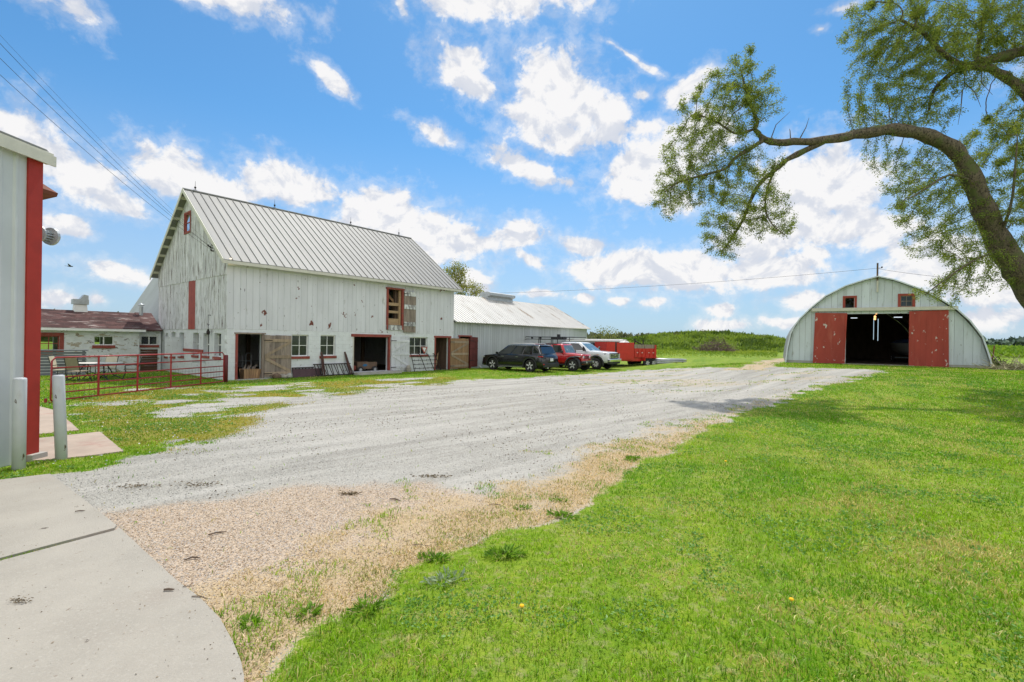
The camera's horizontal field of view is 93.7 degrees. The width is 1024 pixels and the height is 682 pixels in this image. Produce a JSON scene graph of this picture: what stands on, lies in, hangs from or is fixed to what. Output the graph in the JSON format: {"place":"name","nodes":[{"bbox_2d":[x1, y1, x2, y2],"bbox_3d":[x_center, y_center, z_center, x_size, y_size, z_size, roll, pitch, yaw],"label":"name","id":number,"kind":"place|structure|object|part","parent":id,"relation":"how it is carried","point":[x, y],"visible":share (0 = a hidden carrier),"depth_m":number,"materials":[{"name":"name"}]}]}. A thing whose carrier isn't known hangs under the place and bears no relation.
{"place":"outdoors","nodes":[
{"label":"outdoors","id":0,"kind":"place"},
{"bbox_2d":[0,474,116,559],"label":"pavement","id":1,"kind":"structure","parent":0,"point":[34,510],"depth_m":5.15,"materials":[{"name":"concrete"}]},
{"bbox_2d":[39,406,78,434],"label":"path","id":2,"kind":"structure","parent":0,"point":[46,425],"depth_m":10.56,"materials":[{"name":"concrete"}]},
{"bbox_2d":[30,432,123,461],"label":"path","id":3,"kind":"structure","parent":0,"point":[81,445],"depth_m":8.46,"materials":[{"name":"concrete"}]},
{"bbox_2d":[0,528,243,681],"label":"pavement","id":4,"kind":"structure","parent":0,"point":[65,578],"depth_m":3.28,"materials":[{"name":"concrete"}]},
{"bbox_2d":[10,595,32,602],"bbox_3d":[-3.587,1.880,3.504,0.198,0.062,0.072,1,0,0],"label":"debris clot","id":5,"kind":"object","parent":4,"relation":"on","point":[17,599],"visible":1,"depth_m":3.50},
{"bbox_2d":[1,487,244,678],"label":"slab grit","id":6,"kind":"object","parent":4,"relation":"on","point":[116,609],"visible":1,"depth_m":3.28,"materials":[{"name":"grey gravel"}]},
{"bbox_2d":[0,339,1023,681],"bbox_3d":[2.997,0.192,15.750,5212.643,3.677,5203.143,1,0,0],"label":"ground","id":7,"kind":"structure","parent":0,"point":[694,359],"depth_m":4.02,"materials":[{"name":"green plant"}]},
{"bbox_2d":[11,377,26,470],"bbox_3d":[-7.226,1.334,7.040,0.152,1.595,0.152,1,0,0],"label":"bollard","id":8,"kind":"object","parent":7,"relation":"on","point":[19,417],"visible":0.88,"depth_m":6.99,"materials":[{"name":"paint"}]},
{"bbox_2d":[0,131,60,467],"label":"steel building","id":9,"kind":"structure","parent":7,"relation":"on","point":[25,191],"depth_m":7.37,"materials":[{"name":"metal"}]},
{"bbox_2d":[52,375,67,459],"bbox_3d":[-7.188,1.334,7.637,0.152,1.595,0.152,-2,0,0],"label":"bollard","id":10,"kind":"object","parent":7,"relation":"on","point":[59,418],"visible":0.89,"depth_m":7.58,"materials":[{"name":"paint"}]},
{"bbox_2d":[48,356,72,379],"bbox_3d":[-19.475,1.175,20.717,0.750,1.034,0.609,1,0,-24],"label":"patio chair","id":11,"kind":"object","parent":7,"relation":"on","point":[50,358],"visible":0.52,"depth_m":20.58,"materials":[{"name":"beige fabric"}]},
{"bbox_2d":[40,350,88,375],"bbox_3d":[-21.375,1.051,22.437,2.328,1.290,0.550,1,0,-36],"label":"slat screen","id":12,"kind":"object","parent":7,"relation":"on","point":[83,353],"visible":0.37,"depth_m":22.39,"materials":[{"name":"grey wood"}]},
{"bbox_2d":[64,358,91,381],"bbox_3d":[-18.047,1.198,19.948,0.609,1.034,0.750,1,0,0],"label":"patio chair","id":13,"kind":"object","parent":7,"relation":"on","point":[71,361],"visible":0.69,"depth_m":19.70,"materials":[{"name":"beige fabric"}]},
{"bbox_2d":[41,311,118,341],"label":"woods","id":14,"kind":"object","parent":7,"relation":"on","point":[51,339],"depth_m":115.78,"materials":[{"name":"green plant"}]},
{"bbox_2d":[40,295,146,372],"bbox_3d":[-23.866,-0.361,25.703,5.325,4.330,7.594,1,0,40],"label":"milking parlour","id":15,"kind":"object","parent":7,"relation":"on","point":[79,326],"visible":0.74,"depth_m":25.21,"materials":[{"name":"white"}]},
{"bbox_2d":[41,332,63,354],"bbox_3d":[-22.740,0.122,23.562,0.170,1.080,1.083,1,0,40],"label":"window","id":16,"kind":"structure","parent":15,"relation":"in","point":[43,334],"depth_m":23.71,"materials":[{"name":"red wood"}]},
{"bbox_2d":[92,336,114,347],"bbox_3d":[-21.394,0.055,25.153,0.180,0.655,0.931,1,0,40],"label":"window","id":17,"kind":"structure","parent":15,"relation":"in","point":[103,345],"depth_m":25.17,"materials":[{"name":"white paint"}]},
{"bbox_2d":[68,362,124,379],"bbox_3d":[-18.198,1.327,20.980,2.164,0.740,1.304,1,0,-9],"label":"patio table","id":18,"kind":"object","parent":7,"relation":"on","point":[92,363],"visible":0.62,"depth_m":20.83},
{"bbox_2d":[93,356,118,377],"bbox_3d":[-18.546,1.188,21.961,0.609,1.034,0.750,1,0,0],"label":"patio chair","id":19,"kind":"object","parent":7,"relation":"on","point":[112,359],"visible":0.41,"depth_m":22.20,"materials":[{"name":"beige fabric"}]},
{"bbox_2d":[122,356,142,378],"bbox_3d":[-17.021,1.212,21.548,0.750,1.034,0.609,1,0,-36],"label":"patio chair","id":20,"kind":"object","parent":7,"relation":"on","point":[125,369],"visible":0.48,"depth_m":21.44,"materials":[{"name":"black metal"}]},
{"bbox_2d":[129,278,158,351],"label":"wing","id":21,"kind":"structure","parent":7,"relation":"on","point":[149,298],"depth_m":33.42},
{"bbox_2d":[135,303,161,370],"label":"link building","id":22,"kind":"structure","parent":7,"relation":"on","point":[150,340],"depth_m":27.08,"materials":[{"name":"white paint"}]},
{"bbox_2d":[140,349,156,370],"bbox_3d":[-20.397,1.059,26.956,0.030,1.187,0.782,1,0,39],"label":"door","id":23,"kind":"structure","parent":22,"relation":"in","point":[147,358],"depth_m":26.93,"materials":[{"name":"brown wood"}]},
{"bbox_2d":[139,336,158,347],"bbox_3d":[-20.367,0.036,26.940,0.170,0.657,0.902,1,0,39],"label":"window","id":24,"kind":"structure","parent":22,"relation":"in","point":[146,341],"depth_m":26.95,"materials":[{"name":"white paint"}]},
{"bbox_2d":[224,355,227,382],"bbox_3d":[-12.333,1.293,20.669,0.166,1.390,0.185,1,0,8],"label":"gate post","id":25,"kind":"object","parent":7,"relation":"on","point":[226,369],"visible":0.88,"depth_m":20.62,"materials":[{"name":"red metal"}]},
{"bbox_2d":[44,352,224,402],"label":"farm gate","id":26,"kind":"structure","parent":25,"relation":"attached to","point":[98,365],"depth_m":16.42,"materials":[{"name":"metal"}]},
{"bbox_2d":[272,373,281,378],"bbox_3d":[-11.220,1.681,22.937,0.434,0.306,0.290,1,0,0],"label":"debris heap","id":27,"kind":"object","parent":7,"relation":"on","point":[277,376],"visible":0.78,"depth_m":22.82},
{"bbox_2d":[292,367,321,377],"bbox_3d":[-10.320,1.566,24.206,0.190,0.500,1.492,1,0,40],"label":"sheet metal","id":28,"kind":"object","parent":7,"relation":"on","point":[305,372],"visible":0.99,"depth_m":24.11,"materials":[{"name":"red metal"}]},
{"bbox_2d":[150,187,468,380],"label":"barn","id":29,"kind":"structure","parent":7,"relation":"on","point":[269,291],"depth_m":25.42,"materials":[{"name":"white paint"}]},
{"bbox_2d":[0,58,208,245],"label":"overhead wire","id":30,"kind":"object","parent":29,"relation":"attached to","point":[90,144],"visible":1,"depth_m":13.39,"materials":[{"name":"black metal"}]},
{"bbox_2d":[6,50,203,241],"bbox_3d":[-12.786,-5.680,16.275,0.010,2.417,12.909,1,0,-13],"label":"overhead wire","id":31,"kind":"object","parent":29,"relation":"attached to","point":[89,135],"visible":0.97,"depth_m":13.78,"materials":[{"name":"black metal"}]},
{"bbox_2d":[0,35,209,242],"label":"overhead wire","id":32,"kind":"object","parent":29,"relation":"attached to","point":[82,121],"visible":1,"depth_m":13.12,"materials":[{"name":"black metal"}]},
{"bbox_2d":[4,78,206,246],"bbox_3d":[-12.640,-5.182,16.153,0.010,1.932,12.607,1,0,-12],"label":"overhead wire","id":33,"kind":"object","parent":29,"relation":"attached to","point":[93,157],"visible":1,"depth_m":13.68,"materials":[{"name":"black metal"}]},
{"bbox_2d":[184,210,190,234],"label":"window","id":34,"kind":"structure","parent":29,"relation":"in","point":[187,215],"depth_m":24.81,"materials":[{"name":"red paint"}]},
{"bbox_2d":[188,280,195,328],"bbox_3d":[-16.202,-1.839,24.294,0.930,2.494,0.033,1,0,39],"label":"hay door","id":35,"kind":"structure","parent":29,"relation":"in","point":[191,300],"depth_m":24.27,"materials":[{"name":"red paint"}]},
{"bbox_2d":[191,333,198,357],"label":"window","id":36,"kind":"structure","parent":29,"relation":"in","point":[194,356],"depth_m":24.29,"materials":[{"name":"white paint"}]},
{"bbox_2d":[202,335,208,358],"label":"window","id":37,"kind":"structure","parent":29,"relation":"in","point":[207,357],"depth_m":23.41,"materials":[{"name":"white paint"}]},
{"bbox_2d":[212,333,220,358],"bbox_3d":[-13.525,0.246,22.206,0.916,1.201,0.290,1,0,39],"label":"window","id":38,"kind":"structure","parent":29,"relation":"in","point":[219,334],"depth_m":22.46,"materials":[{"name":"white paint"}]},
{"bbox_2d":[239,364,260,378],"bbox_3d":[-12.305,1.430,22.558,0.600,0.674,0.778,1,0,40],"label":"wooden crate","id":39,"kind":"object","parent":29,"relation":"on","point":[250,373],"visible":0.94,"depth_m":22.38,"materials":[{"name":"beige wood"}]},
{"bbox_2d":[264,335,291,376],"bbox_3d":[-11.282,0.730,23.119,0.071,2.019,1.323,1,0,39],"label":"door","id":40,"kind":"structure","parent":29,"relation":"in","point":[277,348],"depth_m":23.09,"materials":[{"name":"grey wood"}]},
{"bbox_2d":[291,335,309,358],"bbox_3d":[-10.643,0.291,24.081,0.220,1.205,0.947,1,0,40],"label":"window","id":41,"kind":"structure","parent":29,"relation":"in","point":[299,342],"depth_m":24.12,"materials":[{"name":"white paint"}]},
{"bbox_2d":[319,335,336,357],"bbox_3d":[-9.695,0.302,25.229,0.220,1.204,0.945,1,0,39],"label":"window","id":42,"kind":"structure","parent":29,"relation":"in","point":[327,341],"depth_m":25.32,"materials":[{"name":"white paint"}]},
{"bbox_2d":[354,361,377,370],"bbox_3d":[-8.841,1.441,27.782,1.150,0.764,1.768,1,0,40],"label":"wagon","id":43,"kind":"object","parent":29,"relation":"on","point":[362,365],"visible":0.66,"depth_m":27.69,"materials":[{"name":"blue paint"}]},
{"bbox_2d":[391,337,409,369],"bbox_3d":[-6.680,0.741,28.706,0.070,2.007,1.383,1,0,40],"label":"door","id":44,"kind":"structure","parent":29,"relation":"in","point":[400,346],"depth_m":28.68,"materials":[{"name":"white paint"}]},
{"bbox_2d":[403,291,415,332],"bbox_3d":[-6.217,-1.747,29.188,0.071,2.469,0.948,1,0,40],"label":"door","id":45,"kind":"structure","parent":29,"relation":"in","point":[409,325],"depth_m":29.18,"materials":[{"name":"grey wood"}]},
{"bbox_2d":[409,337,428,356],"bbox_3d":[-5.847,0.377,29.900,0.220,1.217,1.524,1,0,40],"label":"window","id":46,"kind":"structure","parent":29,"relation":"in","point":[416,343],"depth_m":29.97,"materials":[{"name":"white paint"}]},
{"bbox_2d":[450,338,468,368],"bbox_3d":[-3.538,0.838,32.475,0.064,2.037,1.682,1,0,40],"label":"door","id":47,"kind":"structure","parent":29,"relation":"in","point":[459,348],"depth_m":32.40,"materials":[{"name":"beige wood"}]},
{"bbox_2d":[313,352,353,375],"bbox_3d":[-9.361,1.206,25.241,0.426,1.267,2.185,1,0,39],"label":"feed rack","id":48,"kind":"object","parent":7,"relation":"on","point":[322,365],"visible":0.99,"depth_m":25.12,"materials":[{"name":"black metal"}]},
{"bbox_2d":[410,353,440,371],"bbox_3d":[-5.409,1.319,30.043,0.427,1.111,2.309,1,0,39],"label":"harrow","id":49,"kind":"object","parent":7,"relation":"on","point":[415,368],"visible":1,"depth_m":29.86,"materials":[{"name":"black metal"}]},
{"bbox_2d":[420,565,469,586],"bbox_3d":[-0.559,1.954,3.950,0.436,0.117,0.261,1,0,-38],"label":"weed plant","id":50,"kind":"object","parent":7,"relation":"on","point":[433,578],"visible":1,"depth_m":3.97,"materials":[{"name":"green plant"}]},
{"bbox_2d":[1,365,899,681],"bbox_3d":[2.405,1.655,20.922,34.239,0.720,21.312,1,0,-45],"label":"gravel yard","id":51,"kind":"structure","parent":7,"relation":"on","point":[481,415],"depth_m":7.43,"materials":[{"name":"grey gravel"}]},
{"bbox_2d":[101,482,160,489],"bbox_3d":[-4.960,1.905,6.305,0.777,0.067,0.360,1,0,0],"label":"debris clot","id":52,"kind":"object","parent":51,"relation":"on","point":[138,485],"visible":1,"depth_m":6.28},
{"bbox_2d":[38,378,348,466],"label":"fallen petals","id":53,"kind":"object","parent":51,"relation":"on","point":[155,410],"visible":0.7,"depth_m":11.32,"materials":[{"name":"plant"}]},
{"bbox_2d":[169,480,222,487],"bbox_3d":[-4.299,1.906,6.384,0.904,0.090,0.314,1,0,0],"label":"debris clot","id":54,"kind":"object","parent":51,"relation":"on","point":[198,483],"visible":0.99,"depth_m":6.40,"materials":[{"name":"grey gravel"}]},
{"bbox_2d":[238,610,262,630],"bbox_3d":[-1.827,1.942,3.343,0.159,0.078,0.256,1,0,-37],"label":"weed plant","id":55,"kind":"object","parent":51,"relation":"on","point":[253,617],"visible":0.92,"depth_m":3.34,"materials":[{"name":"green plant"}]},
{"bbox_2d":[47,376,464,453],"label":"grass","id":56,"kind":"structure","parent":51,"relation":"on","point":[177,418],"depth_m":12.92,"materials":[{"name":"green plant"}]},
{"bbox_2d":[294,600,324,621],"bbox_3d":[-1.457,1.951,3.459,0.186,0.078,0.271,1,0,0],"label":"weed plant","id":57,"kind":"object","parent":51,"relation":"on","point":[316,610],"visible":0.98,"depth_m":3.46,"materials":[{"name":"green plant"}]},
{"bbox_2d":[339,490,361,495],"bbox_3d":[-2.100,1.947,6.126,0.411,0.077,0.183,1,0,0],"label":"debris clot","id":58,"kind":"object","parent":51,"relation":"on","point":[345,493],"visible":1,"depth_m":6.13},
{"bbox_2d":[345,592,386,621],"bbox_3d":[-1.059,1.941,3.524,0.247,0.114,0.375,1,0,22],"label":"weed plant","id":59,"kind":"object","parent":51,"relation":"on","point":[376,604],"visible":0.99,"depth_m":3.52,"materials":[{"name":"green plant"}]},
{"bbox_2d":[410,472,451,478],"bbox_3d":[-1.127,1.959,6.954,0.746,0.061,0.271,1,0,0],"label":"debris clot","id":60,"kind":"object","parent":51,"relation":"on","point":[427,475],"visible":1,"depth_m":6.95,"materials":[{"name":"grey gravel"}]},
{"bbox_2d":[417,547,450,562],"bbox_3d":[-0.706,1.958,4.362,0.341,0.136,0.213,1,0,0],"label":"weed plant","id":61,"kind":"object","parent":51,"relation":"on","point":[437,555],"visible":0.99,"depth_m":4.36,"materials":[{"name":"green plant"}]},
{"bbox_2d":[183,377,747,498],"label":"leaf litter","id":62,"kind":"object","parent":51,"relation":"on","point":[469,432],"visible":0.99,"depth_m":11.66,"materials":[{"name":"brown plant"}]},
{"bbox_2d":[481,542,526,559],"bbox_3d":[-0.065,1.966,4.457,0.445,0.136,0.258,1,0,-25],"label":"weed plant","id":63,"kind":"object","parent":51,"relation":"on","point":[507,549],"visible":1,"depth_m":4.45,"materials":[{"name":"green plant"}]},
{"bbox_2d":[512,503,531,509],"bbox_3d":[0.123,1.976,5.715,0.253,0.071,0.174,1,0,0],"label":"weed plant","id":64,"kind":"object","parent":51,"relation":"on","point":[526,506],"visible":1,"depth_m":5.71,"materials":[{"name":"green plant"}]},
{"bbox_2d":[196,378,850,681],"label":"straw stubble","id":65,"kind":"object","parent":51,"relation":"on","point":[575,489],"visible":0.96,"depth_m":4.82,"materials":[{"name":"beige plant"}]},
{"bbox_2d":[550,496,569,502],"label":"weed plant","id":66,"kind":"object","parent":51,"relation":"on","point":[557,499],"visible":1,"depth_m":5.99,"materials":[{"name":"green plant"}]},
{"bbox_2d":[546,508,579,520],"bbox_3d":[0.585,1.970,5.465,0.418,0.109,0.248,1,0,36],"label":"weed plant","id":67,"kind":"object","parent":51,"relation":"on","point":[562,512],"visible":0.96,"depth_m":5.46,"materials":[{"name":"green plant"}]},
{"bbox_2d":[623,455,640,459],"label":"weed plant","id":68,"kind":"object","parent":51,"relation":"on","point":[634,457],"visible":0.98,"depth_m":8.16,"materials":[{"name":"green plant"}]},
{"bbox_2d":[438,258,483,296],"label":"leafy tree","id":69,"kind":"object","parent":7,"relation":"on","point":[460,275],"visible":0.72,"depth_m":45.70,"materials":[{"name":"green plant"}]},
{"bbox_2d":[482,343,558,371],"bbox_3d":[0.488,1.056,32.207,5.320,1.839,2.240,1,0,38],"label":"parked car","id":70,"kind":"object","parent":7,"relation":"on","point":[531,357],"visible":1,"depth_m":31.02,"materials":[{"name":"black paint"}]},
{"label":"side window","id":71,"kind":"part","parent":70,"relation":"part of","materials":[{"name":"black glass"}]},
{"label":"side window","id":72,"kind":"part","parent":70,"relation":"part of","materials":[{"name":"black glass"}]},
{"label":"side window","id":73,"kind":"part","parent":70,"relation":"part of","materials":[{"name":"black glass"}]},
{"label":"side window","id":74,"kind":"part","parent":70,"relation":"part of","materials":[{"name":"black glass"}]},
{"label":"rear window","id":75,"kind":"part","parent":70,"relation":"part of","materials":[{"name":"blue glass"}]},
{"bbox_2d":[453,292,590,368],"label":"machine shed","id":76,"kind":"structure","parent":7,"relation":"on","point":[486,323],"depth_m":38.00,"materials":[{"name":"grey metal"}]},
{"bbox_2d":[470,337,477,366],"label":"door","id":77,"kind":"structure","parent":76,"relation":"in","point":[473,340],"depth_m":33.73,"materials":[{"name":"red wood"}]},
{"bbox_2d":[545,343,594,370],"bbox_3d":[3.394,1.094,33.735,4.700,1.850,1.960,1,0,37],"label":"parked car","id":78,"kind":"object","parent":7,"relation":"on","point":[570,358],"visible":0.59,"depth_m":32.67,"materials":[{"name":"red paint"}]},
{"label":"side window","id":79,"kind":"part","parent":78,"relation":"part of","materials":[{"name":"black glass"}]},
{"bbox_2d":[525,334,620,369],"bbox_3d":[4.513,0.763,36.899,7.534,2.540,2.596,1,0,37],"label":"pickup truck","id":80,"kind":"object","parent":7,"relation":"on","point":[606,359],"visible":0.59,"depth_m":35.17,"materials":[{"name":"silver metal"}]},
{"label":"side window","id":81,"kind":"part","parent":80,"relation":"part of","materials":[{"name":"grey glass"}]},
{"bbox_2d":[594,325,620,341],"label":"bare tree","id":82,"kind":"object","parent":7,"relation":"on","point":[607,335],"visible":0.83,"depth_m":61.91,"materials":[{"name":"green plant"}]},
{"bbox_2d":[595,342,657,364],"bbox_3d":[9.167,1.093,39.203,4.726,2.020,2.550,1,0,-18],"label":"dump trailer","id":83,"kind":"object","parent":7,"relation":"on","point":[631,353],"visible":0.81,"depth_m":38.41,"materials":[{"name":"red metal"}]},
{"bbox_2d":[616,339,646,351],"bbox_3d":[9.290,0.533,39.267,3.239,1.423,1.400,1,0,-18],"label":"junk pile","id":84,"kind":"object","parent":83,"relation":"on","point":[637,342],"visible":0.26,"depth_m":38.99,"materials":[{"name":"black metal"}]},
{"bbox_2d":[587,331,676,341],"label":"woods","id":85,"kind":"object","parent":7,"relation":"on","point":[619,334],"visible":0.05,"depth_m":256.67,"materials":[{"name":"green plant"}]},
{"bbox_2d":[590,329,785,351],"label":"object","id":86,"kind":"object","parent":7,"relation":"on","point":[745,341],"visible":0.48,"depth_m":75.28,"materials":[{"name":"green plant"}]},
{"bbox_2d":[691,336,739,352],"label":"brush pile","id":87,"kind":"object","parent":7,"relation":"on","point":[715,346],"visible":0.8,"depth_m":60.13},
{"bbox_2d":[653,334,778,357],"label":"verge grass","id":88,"kind":"structure","parent":7,"relation":"on","point":[748,352],"depth_m":55.19,"materials":[{"name":"green plant"}]},
{"bbox_2d":[646,0,1023,308],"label":"elm tree","id":89,"kind":"object","parent":7,"relation":"on","point":[1005,252],"visible":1,"depth_m":19.73,"materials":[{"name":"green plant"}]},
{"bbox_2d":[783,263,991,367],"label":"arched shed","id":90,"kind":"structure","parent":7,"relation":"on","point":[826,329],"depth_m":33.02,"materials":[{"name":"metal"}]},
{"bbox_2d":[514,268,874,292],"bbox_3d":[11.737,-4.557,37.202,27.611,1.157,0.017,1,0,20],"label":"overhead wire","id":91,"kind":"object","parent":90,"relation":"attached to","point":[693,283],"visible":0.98,"depth_m":36.16,"materials":[{"name":"black metal"}]},
{"bbox_2d":[813,313,846,363],"bbox_3d":[22.252,-0.211,33.602,1.974,3.564,0.090,1,0,29],"label":"sliding door","id":92,"kind":"structure","parent":90,"relation":"in","point":[830,328],"depth_m":33.60,"materials":[{"name":"red paint"}]},
{"bbox_2d":[843,296,856,307],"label":"window","id":93,"kind":"structure","parent":90,"relation":"in","point":[844,297],"depth_m":33.13,"materials":[{"name":"red wood"}]},
{"bbox_2d":[898,293,914,306],"bbox_3d":[26.050,-2.631,31.705,0.902,0.990,0.120,1,0,29],"label":"window","id":94,"kind":"structure","parent":90,"relation":"in","point":[904,300],"depth_m":31.71,"materials":[{"name":"red wood"}]},
{"bbox_2d":[908,310,948,366],"bbox_3d":[26.939,-0.161,31.026,2.017,3.655,0.053,1,0,29],"label":"sliding door","id":95,"kind":"structure","parent":90,"relation":"in","point":[928,330],"depth_m":30.99,"materials":[{"name":"red paint"}]},
{"bbox_2d":[989,346,999,361],"bbox_3d":[33.962,1.043,33.973,1.090,1.450,0.484,1,0,-17],"label":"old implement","id":96,"kind":"object","parent":7,"relation":"on","point":[992,357],"visible":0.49,"depth_m":33.99,"materials":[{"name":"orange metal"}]},
{"bbox_2d":[972,351,1023,370],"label":"brush pile","id":97,"kind":"object","parent":7,"relation":"on","point":[1015,366],"visible":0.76,"depth_m":28.07,"materials":[{"name":"beige plant"}]},
{"bbox_2d":[992,358,1006,365],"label":"weed clump","id":98,"kind":"object","parent":7,"relation":"on","point":[998,364],"visible":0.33,"depth_m":33.53,"materials":[{"name":"green plant"}]},
{"bbox_2d":[983,335,1023,345],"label":"woods","id":99,"kind":"object","parent":7,"relation":"on","point":[1014,341],"visible":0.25,"depth_m":296.76,"materials":[{"name":"green plant"}]},
{"bbox_2d":[987,344,1023,357],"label":"crop field","id":100,"kind":"structure","parent":7,"relation":"on","point":[1008,351],"depth_m":56.39,"materials":[{"name":"green plant"}]},
{"bbox_2d":[0,0,1023,340],"label":"sky","id":101,"kind":"structure","parent":0,"point":[517,142],"materials":[{"name":"blue"}]},
{"bbox_2d":[566,339,625,345],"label":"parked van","id":102,"kind":"object","parent":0,"point":[603,340],"visible":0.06,"depth_m":40.50,"materials":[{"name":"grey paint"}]},
{"bbox_2d":[693,356,796,372],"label":"dirt track","id":103,"kind":"structure","parent":0,"point":[760,366],"depth_m":29.37,"materials":[{"name":"beige soil"}]},
{"bbox_2d":[890,339,908,361],"bbox_3d":[31.933,0.752,38.389,2.200,1.910,5.100,1,0,29],"label":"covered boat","id":104,"kind":"object","parent":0,"point":[900,346],"visible":0.56,"depth_m":38.67,"materials":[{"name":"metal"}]},
{"bbox_3d":[12.649,1.787,39.320,3.010,0.110,1.610,1,0,8],"label":"livestock gate","id":105,"kind":"object","parent":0,"visible":0},
{"bbox_2d":[653,360,686,361],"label":"livestock gate","id":106,"kind":"structure","parent":105,"relation":"on","point":[669,361],"depth_m":38.64,"materials":[{"name":"metal"}]},
{"bbox_2d":[656,358,686,360],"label":"livestock gate","id":107,"kind":"structure","parent":106,"relation":"on","point":[671,359],"depth_m":38.65,"materials":[{"name":"metal"}]}
]}

